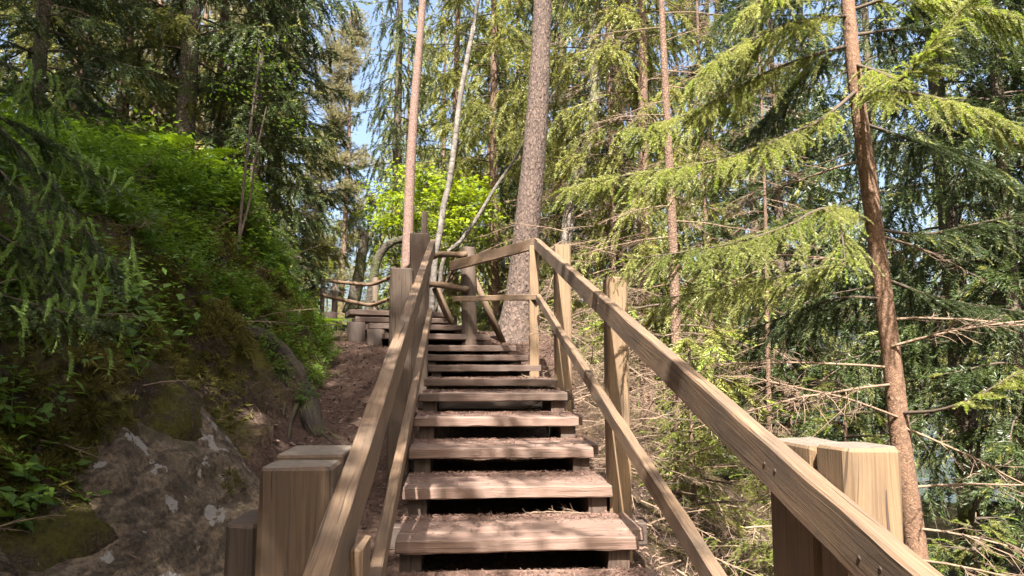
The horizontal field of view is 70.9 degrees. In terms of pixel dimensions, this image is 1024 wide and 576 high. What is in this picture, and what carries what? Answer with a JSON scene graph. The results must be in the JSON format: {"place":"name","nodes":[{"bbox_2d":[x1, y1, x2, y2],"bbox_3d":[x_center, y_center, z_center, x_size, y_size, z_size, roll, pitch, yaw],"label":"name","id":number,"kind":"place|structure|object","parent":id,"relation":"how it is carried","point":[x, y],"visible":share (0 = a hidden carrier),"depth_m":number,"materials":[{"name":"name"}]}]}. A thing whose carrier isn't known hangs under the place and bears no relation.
{"place":"outdoors","nodes":[
{"label":"outdoors","id":0,"kind":"place"},
{"bbox_2d":[0,125,1021,575],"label":"ground","id":1,"kind":"structure","parent":0,"point":[156,405],"depth_m":4.73,"materials":[{"name":"brown soil"}]},
{"bbox_2d":[0,1,101,115],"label":"spruce tree","id":2,"kind":"object","parent":1,"relation":"on","point":[23,54],"visible":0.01,"depth_m":21.39,"materials":[{"name":"green plant"}]},
{"bbox_2d":[3,3,113,109],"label":"spruce tree","id":3,"kind":"object","parent":1,"relation":"on","point":[22,57],"visible":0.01,"depth_m":25.73,"materials":[{"name":"green plant"}]},
{"bbox_2d":[0,55,143,381],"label":"young spruce","id":4,"kind":"object","parent":1,"relation":"on","point":[52,254],"visible":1,"depth_m":2.55,"materials":[{"name":"green plant"}]},
{"bbox_2d":[47,26,117,133],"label":"spruce tree","id":5,"kind":"object","parent":1,"relation":"on","point":[68,67],"depth_m":29.80,"materials":[{"name":"green plant"}]},
{"bbox_2d":[0,0,178,136],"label":"spruce tree","id":6,"kind":"object","parent":1,"relation":"on","point":[40,23],"visible":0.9,"depth_m":7.65,"materials":[{"name":"green plant"}]},
{"bbox_2d":[0,0,214,166],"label":"spruce tree","id":7,"kind":"object","parent":1,"relation":"on","point":[179,26],"visible":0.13,"depth_m":9.68,"materials":[{"name":"green plant"}]},
{"bbox_2d":[13,0,239,140],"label":"spruce tree","id":8,"kind":"object","parent":1,"relation":"on","point":[161,42],"visible":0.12,"depth_m":10.98,"materials":[{"name":"green plant"}]},
{"bbox_2d":[0,406,259,575],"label":"rock outcrop","id":9,"kind":"object","parent":1,"relation":"on","point":[130,502],"visible":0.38,"depth_m":3.36,"materials":[{"name":"stone"}]},
{"bbox_2d":[93,0,195,143],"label":"spruce tree","id":10,"kind":"object","parent":1,"relation":"on","point":[147,58],"depth_m":25.96,"materials":[{"name":"green plant"}]},
{"bbox_2d":[0,85,310,531],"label":"woodland herbs","id":11,"kind":"object","parent":1,"relation":"on","point":[32,494],"visible":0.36,"depth_m":4.28,"materials":[{"name":"green plant"}]},
{"bbox_2d":[97,0,217,140],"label":"pine tree","id":12,"kind":"object","parent":1,"relation":"on","point":[160,64],"visible":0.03,"depth_m":18.67,"materials":[{"name":"green plant"}]},
{"bbox_2d":[0,113,319,534],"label":"bank twigs","id":13,"kind":"object","parent":1,"relation":"on","point":[66,444],"visible":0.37,"depth_m":3.78,"materials":[{"name":"brown wood"}]},
{"bbox_2d":[0,200,329,533],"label":"moss","id":14,"kind":"object","parent":1,"relation":"on","point":[227,317],"visible":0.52,"depth_m":4.09,"materials":[{"name":"green plant"}]},
{"bbox_2d":[0,101,347,407],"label":"bilberry shrubs","id":15,"kind":"object","parent":1,"relation":"on","point":[170,173],"visible":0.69,"depth_m":6.11,"materials":[{"name":"green plant"}]},
{"bbox_2d":[116,131,251,176],"bbox_3d":[-3.301,-1.338,7.333,1.310,0.176,1.548,-3,-7,25],"label":"fern","id":16,"kind":"object","parent":1,"relation":"on","point":[205,152],"visible":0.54,"depth_m":7.11,"materials":[{"name":"green plant"}]},
{"bbox_2d":[0,0,372,174],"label":"spruce tree","id":17,"kind":"object","parent":1,"relation":"on","point":[188,58],"visible":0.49,"depth_m":9.91,"materials":[{"name":"green plant"}]},
{"bbox_2d":[158,5,281,225],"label":"spruce tree","id":18,"kind":"object","parent":1,"relation":"on","point":[205,15],"visible":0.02,"depth_m":26.89,"materials":[{"name":"green plant"}]},
{"bbox_2d":[117,0,361,294],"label":"spruce tree","id":19,"kind":"object","parent":1,"relation":"on","point":[304,153],"visible":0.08,"depth_m":12.09,"materials":[{"name":"green plant"}]},
{"bbox_2d":[176,0,336,293],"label":"spruce tree","id":20,"kind":"object","parent":1,"relation":"on","point":[286,103],"visible":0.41,"depth_m":10.24,"materials":[{"name":"green plant"}]},
{"bbox_2d":[192,20,333,250],"bbox_3d":[-2.539,-1.477,7.184,1.170,2.273,1.480,-2,-7,17],"label":"sapling","id":21,"kind":"object","parent":1,"relation":"on","point":[241,225],"visible":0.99,"depth_m":7.22,"materials":[{"name":"green plant"}]},
{"bbox_2d":[210,0,331,316],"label":"spruce tree","id":22,"kind":"object","parent":1,"relation":"on","point":[293,190],"visible":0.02,"depth_m":27.70,"materials":[{"name":"green plant"}]},
{"bbox_2d":[196,0,347,221],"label":"pine tree","id":23,"kind":"object","parent":1,"relation":"on","point":[244,9],"visible":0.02,"depth_m":17.66,"materials":[{"name":"green plant"}]},
{"bbox_2d":[240,35,314,294],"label":"spruce tree","id":24,"kind":"object","parent":1,"relation":"on","point":[291,198],"visible":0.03,"depth_m":30.64,"materials":[{"name":"green plant"}]},
{"bbox_2d":[198,0,366,330],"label":"spruce tree","id":25,"kind":"object","parent":1,"relation":"on","point":[327,127],"visible":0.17,"depth_m":13.27,"materials":[{"name":"green plant"}]},
{"bbox_2d":[244,324,349,444],"bbox_3d":[-1.643,0.742,5.654,1.461,0.938,0.672,-6,-9,43],"label":"rotten root","id":26,"kind":"object","parent":1,"relation":"on","point":[310,415],"visible":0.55,"depth_m":5.83,"materials":[{"name":"brown wood"}]},
{"bbox_2d":[288,137,351,323],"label":"pine tree","id":27,"kind":"object","parent":1,"relation":"on","point":[320,186],"visible":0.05,"depth_m":36.31,"materials":[{"name":"green plant"}]},
{"bbox_2d":[315,214,350,327],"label":"birch tree","id":28,"kind":"object","parent":1,"relation":"on","point":[326,301],"visible":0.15,"depth_m":30.43,"materials":[{"name":"green plant"}]},
{"bbox_2d":[313,318,354,325],"bbox_3d":[-2.142,0.415,8.448,0.588,0.125,1.017,0,-7,0],"label":"fern","id":29,"kind":"object","parent":1,"relation":"on","point":[330,319],"visible":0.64,"depth_m":8.43,"materials":[{"name":"green plant"}]},
{"bbox_2d":[302,7,387,330],"bbox_3d":[-7.463,-2.951,31.615,4.126,19.449,4.919,5,-8,-36],"label":"pine tree","id":30,"kind":"object","parent":1,"relation":"on","point":[343,118],"visible":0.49,"depth_m":31.77,"materials":[{"name":"green plant"}]},
{"bbox_2d":[306,277,388,317],"bbox_3d":[-3.103,0.355,11.698,2.753,1.049,1.200,-6,-9,42],"label":"log fence","id":31,"kind":"object","parent":1,"relation":"on","point":[335,298],"visible":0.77,"depth_m":11.37,"materials":[{"name":"brown wood"}]},
{"bbox_2d":[336,195,372,324],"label":"birch tree","id":32,"kind":"object","parent":1,"relation":"on","point":[355,259],"visible":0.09,"depth_m":36.41,"materials":[{"name":"green plant"}]},
{"bbox_2d":[350,419,360,426],"bbox_3d":[-1.176,1.037,5.519,0.109,0.053,0.088,-5,-8,37],"label":"dead leaf","id":33,"kind":"object","parent":1,"relation":"on","point":[357,423],"visible":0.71,"depth_m":5.51,"materials":[{"name":"brown plant"}]},
{"bbox_2d":[342,230,369,312],"bbox_3d":[-2.762,-0.263,12.718,0.468,1.542,0.277,0,-7,0],"label":"broken trunk","id":34,"kind":"object","parent":1,"relation":"on","point":[355,293],"visible":0.91,"depth_m":12.64,"materials":[{"name":"brown plant"}]},
{"bbox_2d":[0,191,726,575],"bbox_3d":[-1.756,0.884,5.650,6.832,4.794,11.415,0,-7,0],"label":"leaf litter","id":35,"kind":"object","parent":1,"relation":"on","point":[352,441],"visible":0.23,"depth_m":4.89,"materials":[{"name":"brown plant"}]},
{"bbox_2d":[332,0,444,309],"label":"spruce tree","id":36,"kind":"object","parent":1,"relation":"on","point":[395,131],"visible":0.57,"depth_m":15.93,"materials":[{"name":"green plant"}]},
{"bbox_2d":[338,6,447,327],"bbox_3d":[-5.084,-3.093,32.659,6.142,19.959,6.184,-2,-7,15],"label":"spruce tree","id":37,"kind":"object","parent":1,"relation":"on","point":[390,159],"visible":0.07,"depth_m":32.91,"materials":[{"name":"green plant"}]},
{"bbox_2d":[364,234,435,309],"bbox_3d":[-1.903,-0.211,12.307,1.243,1.528,0.171,0,-7,0],"label":"mossy trunk","id":38,"kind":"object","parent":1,"relation":"on","point":[384,248],"visible":0.65,"depth_m":12.28,"materials":[{"name":"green plant"}]},
{"bbox_2d":[401,0,425,267],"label":"pine tree","id":39,"kind":"object","parent":1,"relation":"on","point":[408,216],"visible":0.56,"depth_m":12.31,"materials":[{"name":"brown plant"}]},
{"bbox_2d":[341,158,508,311],"bbox_3d":[-1.658,-0.765,13.223,3.238,3.164,2.272,0,-7,0],"label":"maple bush","id":40,"kind":"object","parent":1,"relation":"on","point":[470,189],"visible":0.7,"depth_m":13.10,"materials":[{"name":"green plant"}]},
{"bbox_2d":[382,0,487,326],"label":"spruce tree","id":41,"kind":"object","parent":1,"relation":"on","point":[448,66],"visible":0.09,"depth_m":30.97,"materials":[{"name":"green plant"}]},
{"bbox_2d":[386,211,504,354],"bbox_3d":[-1.208,-0.022,9.687,0.714,2.172,2.850,6,-9,-40],"label":"log railing","id":42,"kind":"object","parent":1,"relation":"on","point":[470,285],"visible":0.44,"depth_m":8.54,"materials":[{"name":"brown wood"}]},
{"bbox_2d":[373,0,518,330],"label":"spruce tree","id":43,"kind":"object","parent":1,"relation":"on","point":[455,310],"visible":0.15,"depth_m":17.49,"materials":[{"name":"green plant"}]},
{"bbox_2d":[429,0,482,311],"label":"birch tree","id":44,"kind":"object","parent":1,"relation":"on","point":[441,222],"visible":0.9,"depth_m":11.28,"materials":[{"name":"white plant"}]},
{"bbox_2d":[378,0,600,334],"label":"spruce tree","id":45,"kind":"object","parent":1,"relation":"on","point":[492,272],"visible":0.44,"depth_m":14.80,"materials":[{"name":"green plant"}]},
{"bbox_2d":[322,309,657,575],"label":"wooden staircase","id":46,"kind":"structure","parent":1,"relation":"on","point":[612,548],"depth_m":4.19,"materials":[{"name":"brown wood"}]},
{"bbox_2d":[224,233,434,575],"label":"stair railing","id":47,"kind":"object","parent":46,"relation":"attached to","point":[305,518],"visible":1,"depth_m":1.86,"materials":[{"name":"brown wood"}]},
{"bbox_2d":[353,318,651,575],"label":"needle litter","id":48,"kind":"object","parent":46,"relation":"on","point":[403,573],"visible":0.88,"depth_m":3.94,"materials":[{"name":"brown plant"}]},
{"bbox_2d":[449,238,943,575],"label":"stair railing","id":49,"kind":"object","parent":46,"relation":"attached to","point":[836,508],"visible":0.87,"depth_m":2.04,"materials":[{"name":"brown wood"}]},
{"bbox_2d":[435,17,544,323],"bbox_3d":[-0.854,-3.171,34.593,6.440,20.928,6.484,0,-7,1],"label":"spruce tree","id":50,"kind":"object","parent":1,"relation":"on","point":[483,145],"visible":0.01,"depth_m":34.94,"materials":[{"name":"green plant"}]},
{"bbox_2d":[445,0,555,311],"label":"birch tree","id":51,"kind":"object","parent":1,"relation":"on","point":[504,11],"visible":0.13,"depth_m":17.80,"materials":[{"name":"green plant"}]},
{"bbox_2d":[444,0,597,365],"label":"spruce tree","id":52,"kind":"object","parent":1,"relation":"on","point":[487,158],"visible":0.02,"depth_m":20.64,"materials":[{"name":"green plant"}]},
{"bbox_2d":[493,0,551,343],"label":"pine tree","id":53,"kind":"object","parent":1,"relation":"on","point":[529,198],"visible":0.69,"depth_m":9.21,"materials":[{"name":"brown plant"}]},
{"bbox_2d":[438,0,609,311],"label":"leaning tree","id":54,"kind":"object","parent":1,"relation":"on","point":[464,235],"visible":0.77,"depth_m":12.61,"materials":[{"name":"grey plant"}]},
{"bbox_2d":[440,0,666,346],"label":"spruce tree","id":55,"kind":"object","parent":1,"relation":"on","point":[512,183],"visible":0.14,"depth_m":16.09,"materials":[{"name":"green plant"}]},
{"bbox_2d":[485,0,657,416],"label":"spruce tree","id":56,"kind":"object","parent":1,"relation":"on","point":[545,212],"visible":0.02,"depth_m":27.92,"materials":[{"name":"green plant"}]},
{"bbox_2d":[476,0,721,390],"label":"spruce tree","id":57,"kind":"object","parent":1,"relation":"on","point":[571,206],"visible":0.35,"depth_m":12.57,"materials":[{"name":"green plant"}]},
{"bbox_2d":[572,89,638,405],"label":"spruce tree","id":58,"kind":"object","parent":1,"relation":"on","point":[592,175],"depth_m":33.96,"materials":[{"name":"green plant"}]},
{"bbox_2d":[540,0,685,400],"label":"dead spruce","id":59,"kind":"object","parent":1,"relation":"on","point":[610,137],"visible":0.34,"depth_m":11.47,"materials":[{"name":"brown plant"}]},
{"bbox_2d":[506,0,734,414],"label":"spruce tree","id":60,"kind":"object","parent":1,"relation":"on","point":[580,66],"visible":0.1,"depth_m":14.56,"materials":[{"name":"green plant"}]},
{"bbox_2d":[497,222,772,575],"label":"dead twig tangle","id":61,"kind":"object","parent":1,"relation":"on","point":[634,400],"visible":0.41,"depth_m":5.95,"materials":[{"name":"brown wood"}]},
{"bbox_2d":[571,0,699,447],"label":"spruce tree","id":62,"kind":"object","parent":1,"relation":"on","point":[633,383],"visible":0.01,"depth_m":25.84,"materials":[{"name":"green plant"}]},
{"bbox_2d":[539,0,764,429],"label":"spruce tree","id":63,"kind":"object","parent":1,"relation":"on","point":[640,90],"visible":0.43,"depth_m":10.69,"materials":[{"name":"green plant"}]},
{"bbox_2d":[539,333,771,575],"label":"slope litter","id":64,"kind":"object","parent":1,"relation":"on","point":[650,495],"visible":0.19,"depth_m":6.06,"materials":[{"name":"brown plant"}]},
{"bbox_2d":[635,115,698,429],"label":"spruce tree","id":65,"kind":"object","parent":1,"relation":"on","point":[660,291],"depth_m":33.91,"materials":[{"name":"green plant"}]},
{"bbox_2d":[549,0,792,542],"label":"spruce tree","id":66,"kind":"object","parent":1,"relation":"on","point":[677,342],"visible":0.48,"depth_m":6.98,"materials":[{"name":"green plant"}]},
{"bbox_2d":[637,348,761,532],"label":"young spruce","id":67,"kind":"object","parent":1,"relation":"on","point":[692,449],"visible":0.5,"depth_m":6.09,"materials":[{"name":"green plant"}]},
{"bbox_2d":[635,0,793,470],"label":"dead spruce","id":68,"kind":"object","parent":1,"relation":"on","point":[698,64],"visible":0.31,"depth_m":10.39,"materials":[{"name":"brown plant"}]},
{"bbox_2d":[659,99,779,458],"bbox_3d":[7.974,0.116,29.977,5.795,18.704,5.756,-4,-8,32],"label":"spruce tree","id":69,"kind":"object","parent":1,"relation":"on","point":[702,252],"visible":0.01,"depth_m":30.17,"materials":[{"name":"green plant"}]},
{"bbox_2d":[631,0,808,458],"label":"spruce tree","id":70,"kind":"object","parent":1,"relation":"on","point":[727,235],"visible":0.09,"depth_m":13.65,"materials":[{"name":"green plant"}]},
{"bbox_2d":[721,112,781,432],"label":"spruce tree","id":71,"kind":"object","parent":1,"relation":"on","point":[771,264],"visible":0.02,"depth_m":38.43,"materials":[{"name":"green plant"}]},
{"bbox_2d":[700,28,822,519],"bbox_3d":[2.839,-0.179,8.315,1.518,6.139,1.757,-2,-7,15],"label":"dead spruce","id":72,"kind":"object","parent":1,"relation":"on","point":[768,389],"visible":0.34,"depth_m":8.29,"materials":[{"name":"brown plant"}]},
{"bbox_2d":[701,0,823,419],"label":"spruce tree","id":73,"kind":"object","parent":1,"relation":"on","point":[752,206],"visible":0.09,"depth_m":14.65,"materials":[{"name":"green plant"}]},
{"bbox_2d":[753,527,772,575],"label":"young spruce","id":74,"kind":"object","parent":1,"relation":"on","point":[771,559],"visible":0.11,"depth_m":3.49,"materials":[{"name":"green plant"}]},
{"bbox_2d":[703,399,832,575],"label":"young spruce","id":75,"kind":"object","parent":1,"relation":"on","point":[767,521],"visible":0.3,"depth_m":4.52,"materials":[{"name":"green plant"}]},
{"bbox_2d":[549,0,1023,575],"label":"spruce tree","id":76,"kind":"object","parent":1,"relation":"on","point":[745,54],"visible":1,"depth_m":4.15,"materials":[{"name":"green plant"}]},
{"bbox_2d":[736,0,878,441],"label":"spruce tree","id":77,"kind":"object","parent":1,"relation":"on","point":[806,48],"visible":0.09,"depth_m":17.66,"materials":[{"name":"green plant"}]},
{"bbox_2d":[686,0,928,514],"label":"spruce tree","id":78,"kind":"object","parent":1,"relation":"on","point":[789,371],"visible":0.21,"depth_m":9.50,"materials":[{"name":"green plant"}]},
{"bbox_2d":[748,39,907,441],"bbox_3d":[14.499,-0.455,34.158,7.448,24.203,7.498,-3,-7,21],"label":"spruce tree","id":79,"kind":"object","parent":1,"relation":"on","point":[798,193],"visible":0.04,"depth_m":34.09,"materials":[{"name":"green plant"}]},
{"bbox_2d":[732,376,956,575],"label":"young spruce","id":80,"kind":"object","parent":1,"relation":"on","point":[838,422],"visible":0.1,"depth_m":5.51,"materials":[{"name":"green plant"}]},
{"bbox_2d":[724,0,1023,575],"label":"spruce tree","id":81,"kind":"object","parent":1,"relation":"on","point":[968,421],"visible":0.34,"depth_m":8.00,"materials":[{"name":"green plant"}]},
{"bbox_2d":[817,0,948,444],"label":"spruce tree","id":82,"kind":"object","parent":1,"relation":"on","point":[863,21],"visible":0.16,"depth_m":13.90,"materials":[{"name":"green plant"}]},
{"bbox_2d":[840,187,937,451],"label":"spruce tree","id":83,"kind":"object","parent":1,"relation":"on","point":[872,336],"visible":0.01,"depth_m":39.53,"materials":[{"name":"green plant"}]},
{"bbox_2d":[852,0,1023,575],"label":"spruce tree","id":84,"kind":"object","parent":1,"relation":"on","point":[1012,277],"visible":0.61,"depth_m":7.23,"materials":[{"name":"green plant"}]},
{"bbox_2d":[867,0,1023,482],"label":"spruce tree","id":85,"kind":"object","parent":1,"relation":"on","point":[970,256],"visible":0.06,"depth_m":11.54,"materials":[{"name":"green plant"}]},
{"bbox_2d":[905,70,1014,476],"bbox_3d":[20.726,1.155,33.353,7.172,23.148,7.123,5,-8,-35],"label":"spruce tree","id":86,"kind":"object","parent":1,"relation":"on","point":[910,409],"visible":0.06,"depth_m":33.42,"materials":[{"name":"green plant"}]},
{"bbox_2d":[927,512,1020,575],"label":"young spruce","id":87,"kind":"object","parent":1,"relation":"on","point":[974,553],"visible":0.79,"depth_m":4.44,"materials":[{"name":"green plant"}]},
{"bbox_2d":[947,39,1023,497],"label":"spruce tree","id":88,"kind":"object","parent":1,"relation":"on","point":[978,357],"visible":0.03,"depth_m":26.67,"materials":[{"name":"green plant"}]},
{"bbox_2d":[0,0,1023,384],"label":"sky","id":89,"kind":"structure","parent":0,"point":[361,137],"materials":[{"name":"blue"}]},
{"bbox_2d":[637,397,1016,507],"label":"water","id":90,"kind":"structure","parent":0,"point":[927,471],"depth_m":31.82,"materials":[{"name":"blue liquid"}]}
]}

